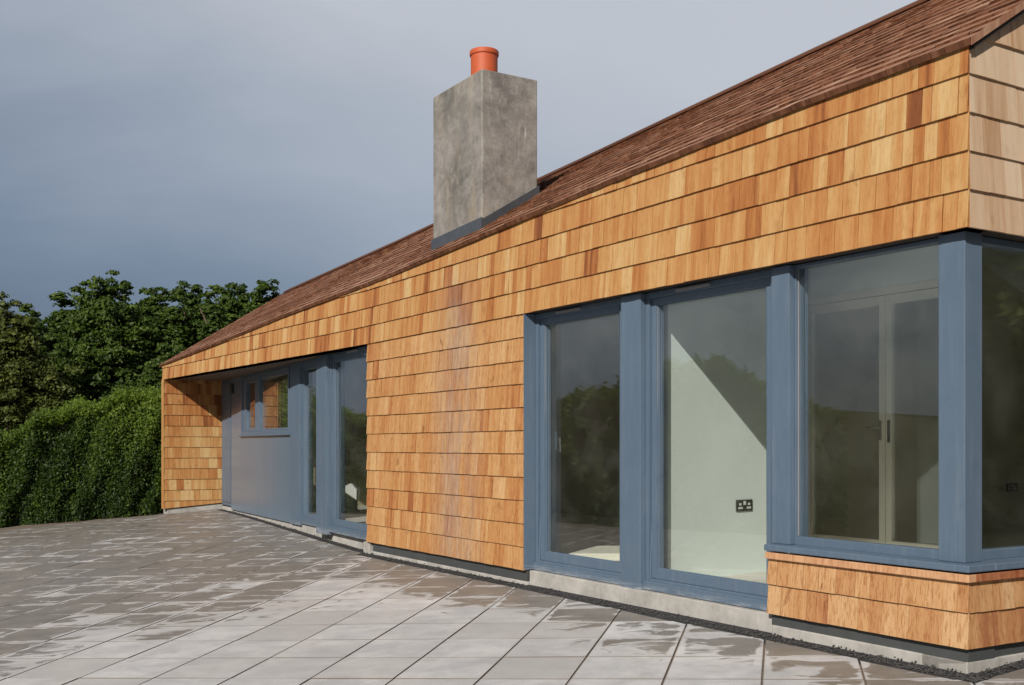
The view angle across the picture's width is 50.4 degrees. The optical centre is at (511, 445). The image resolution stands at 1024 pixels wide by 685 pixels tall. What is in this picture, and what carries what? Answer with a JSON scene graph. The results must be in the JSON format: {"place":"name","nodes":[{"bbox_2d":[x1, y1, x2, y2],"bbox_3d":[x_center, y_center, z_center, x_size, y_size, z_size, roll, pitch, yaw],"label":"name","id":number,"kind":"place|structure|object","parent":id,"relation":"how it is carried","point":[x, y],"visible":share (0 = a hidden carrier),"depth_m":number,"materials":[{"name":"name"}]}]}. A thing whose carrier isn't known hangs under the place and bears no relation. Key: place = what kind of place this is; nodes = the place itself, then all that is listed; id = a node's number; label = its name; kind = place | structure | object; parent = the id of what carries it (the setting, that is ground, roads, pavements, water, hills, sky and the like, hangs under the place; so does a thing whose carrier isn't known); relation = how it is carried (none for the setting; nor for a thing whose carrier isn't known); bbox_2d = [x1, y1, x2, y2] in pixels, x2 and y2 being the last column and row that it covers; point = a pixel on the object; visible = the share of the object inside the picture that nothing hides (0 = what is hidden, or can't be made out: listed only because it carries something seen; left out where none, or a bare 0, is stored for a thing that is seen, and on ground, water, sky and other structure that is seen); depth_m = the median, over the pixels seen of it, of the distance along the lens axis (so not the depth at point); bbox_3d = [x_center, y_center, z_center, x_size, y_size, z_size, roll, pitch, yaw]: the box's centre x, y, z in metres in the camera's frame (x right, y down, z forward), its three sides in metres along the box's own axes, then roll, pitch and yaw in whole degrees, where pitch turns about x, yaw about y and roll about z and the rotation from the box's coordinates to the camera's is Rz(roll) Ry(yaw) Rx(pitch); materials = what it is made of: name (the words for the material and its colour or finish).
{"place":"outdoors","nodes":[
{"label":"outdoors","id":0,"kind":"place"},
{"bbox_2d":[345,483,357,511],"bbox_3d":[-2.522,0.800,16.947,0.235,0.440,0.094,0,0,0],"label":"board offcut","id":1,"kind":"object","parent":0,"point":[351,497],"visible":0.71,"depth_m":16.92,"materials":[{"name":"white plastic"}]},
{"bbox_2d":[0,0,916,326],"label":"sky","id":2,"kind":"structure","parent":0,"point":[156,143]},
{"bbox_2d":[0,509,1023,684],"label":"terrace paving","id":3,"kind":"structure","parent":0,"point":[191,598],"depth_m":7.91,"materials":[{"name":"grey stone"}]},
{"bbox_2d":[0,383,163,527],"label":"hedge","id":4,"kind":"object","parent":3,"relation":"on","point":[82,460],"visible":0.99,"depth_m":18.12,"materials":[{"name":"green plant"}]},
{"bbox_2d":[216,509,1023,684],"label":"gravel strip","id":5,"kind":"object","parent":3,"relation":"on","point":[980,676],"visible":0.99,"depth_m":7.14,"materials":[{"name":"gravel"}]},
{"bbox_2d":[551,546,619,560],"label":"floor","id":6,"kind":"structure","parent":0,"point":[612,553],"depth_m":9.80,"materials":[{"name":"beige"}]},
{"bbox_3d":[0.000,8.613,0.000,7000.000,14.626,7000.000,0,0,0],"label":"ground","id":7,"kind":"structure","parent":0,"visible":0},
{"bbox_2d":[0,303,50,430],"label":"tree","id":8,"kind":"object","parent":7,"relation":"on","point":[34,314],"visible":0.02,"depth_m":30.90,"materials":[{"name":"green plant"}]},
{"bbox_2d":[2,308,51,384],"bbox_3d":[-16.977,-1.351,37.829,5.981,6.917,5.536,0,0,-10],"label":"tree","id":9,"kind":"object","parent":7,"relation":"on","point":[36,318],"visible":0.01,"depth_m":37.86,"materials":[{"name":"green plant"}]},
{"bbox_2d":[0,290,88,433],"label":"willow tree","id":10,"kind":"object","parent":7,"relation":"on","point":[21,379],"visible":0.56,"depth_m":25.68,"materials":[{"name":"green plant"}]},
{"bbox_2d":[42,291,75,362],"bbox_3d":[-13.204,-1.479,32.087,4.095,6.094,3.752,0,0,14],"label":"tree","id":11,"kind":"object","parent":7,"relation":"on","point":[55,319],"visible":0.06,"depth_m":31.61,"materials":[{"name":"green plant"}]},
{"bbox_2d":[12,270,165,424],"bbox_3d":[-11.000,-1.387,30.064,5.512,7.012,5.102,0,0,22],"label":"tree","id":12,"kind":"object","parent":7,"relation":"on","point":[104,331],"visible":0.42,"depth_m":29.22,"materials":[{"name":"green plant"}]},
{"bbox_2d":[113,286,171,386],"bbox_3d":[-11.132,-1.654,32.820,4.910,6.496,5.203,0,0,10],"label":"tree","id":13,"kind":"object","parent":7,"relation":"on","point":[151,306],"visible":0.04,"depth_m":32.79,"materials":[{"name":"green plant"}]},
{"bbox_2d":[125,336,183,392],"bbox_3d":[-8.734,-0.470,27.384,3.024,4.618,3.267,0,0,23],"label":"tree","id":14,"kind":"object","parent":7,"relation":"on","point":[151,374],"visible":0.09,"depth_m":27.15,"materials":[{"name":"green plant"}]},
{"bbox_2d":[144,289,195,365],"bbox_3d":[-9.480,-1.466,30.966,3.311,6.065,3.034,0,0,-11],"label":"tree","id":15,"kind":"object","parent":7,"relation":"on","point":[174,320],"visible":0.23,"depth_m":30.76,"materials":[{"name":"green plant"}]},
{"bbox_2d":[169,280,214,331],"bbox_3d":[-9.720,-1.770,34.051,4.937,6.751,4.660,0,0,-43],"label":"tree","id":16,"kind":"object","parent":7,"relation":"on","point":[193,297],"visible":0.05,"depth_m":33.70,"materials":[{"name":"green plant"}]},
{"bbox_2d":[188,284,233,344],"bbox_3d":[-8.772,-1.556,31.393,3.374,6.262,3.682,0,0,-16],"label":"tree","id":17,"kind":"object","parent":7,"relation":"on","point":[209,317],"visible":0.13,"depth_m":31.24,"materials":[{"name":"green plant"}]},
{"bbox_2d":[201,293,231,306],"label":"tree","id":18,"kind":"object","parent":7,"relation":"on","point":[210,300],"depth_m":37.62,"materials":[{"name":"green plant"}]},
{"bbox_2d":[220,282,250,320],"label":"tree","id":19,"kind":"object","parent":7,"relation":"on","point":[234,305],"visible":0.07,"depth_m":33.81,"materials":[{"name":"green plant"}]},
{"bbox_2d":[241,279,280,313],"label":"tree","id":20,"kind":"object","parent":7,"relation":"on","point":[260,292],"visible":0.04,"depth_m":32.73,"materials":[{"name":"green plant"}]},
{"bbox_2d":[159,0,1023,673],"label":"house","id":21,"kind":"structure","parent":7,"relation":"on","point":[749,352],"depth_m":8.89,"materials":[{"name":"brown wood"}]},
{"bbox_2d":[238,367,289,436],"bbox_3d":[-3.663,-0.621,16.211,0.150,0.943,2.870,0,0,-27],"label":"casement window","id":22,"kind":"structure","parent":21,"relation":"in","point":[260,380],"depth_m":16.40,"materials":[{"name":"blue paint"}]},
{"bbox_2d":[328,346,366,539],"bbox_3d":[-1.858,-0.035,12.685,0.122,2.171,1.468,0,0,-27],"label":"glazed door","id":23,"kind":"structure","parent":21,"relation":"in","point":[343,527],"depth_m":13.24,"materials":[{"name":"blue paint"}]},
{"bbox_2d":[534,298,620,584],"bbox_3d":[0.581,-0.035,8.740,0.166,2.173,1.253,0,0,-32],"label":"glazed door","id":24,"kind":"structure","parent":21,"relation":"in","point":[603,570],"depth_m":9.17,"materials":[{"name":"blue paint"}]},
{"bbox_2d":[644,269,784,610],"bbox_3d":[1.356,-0.035,7.438,0.122,2.173,1.309,0,0,-32],"label":"glazed door","id":25,"kind":"structure","parent":21,"relation":"in","point":[737,592],"depth_m":7.75,"materials":[{"name":"blue paint"}]},
{"bbox_2d":[808,279,938,548],"bbox_3d":[3.182,-0.170,9.371,0.155,2.380,1.800,0,0,-32],"label":"inner door","id":26,"kind":"structure","parent":21,"relation":"in","point":[886,298],"depth_m":9.35,"materials":[{"name":"metal"}]},
{"bbox_2d":[764,236,1023,572],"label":"corner window","id":27,"kind":"structure","parent":21,"relation":"in","point":[1012,557],"depth_m":6.29,"materials":[{"name":"blue paint"}]}
]}

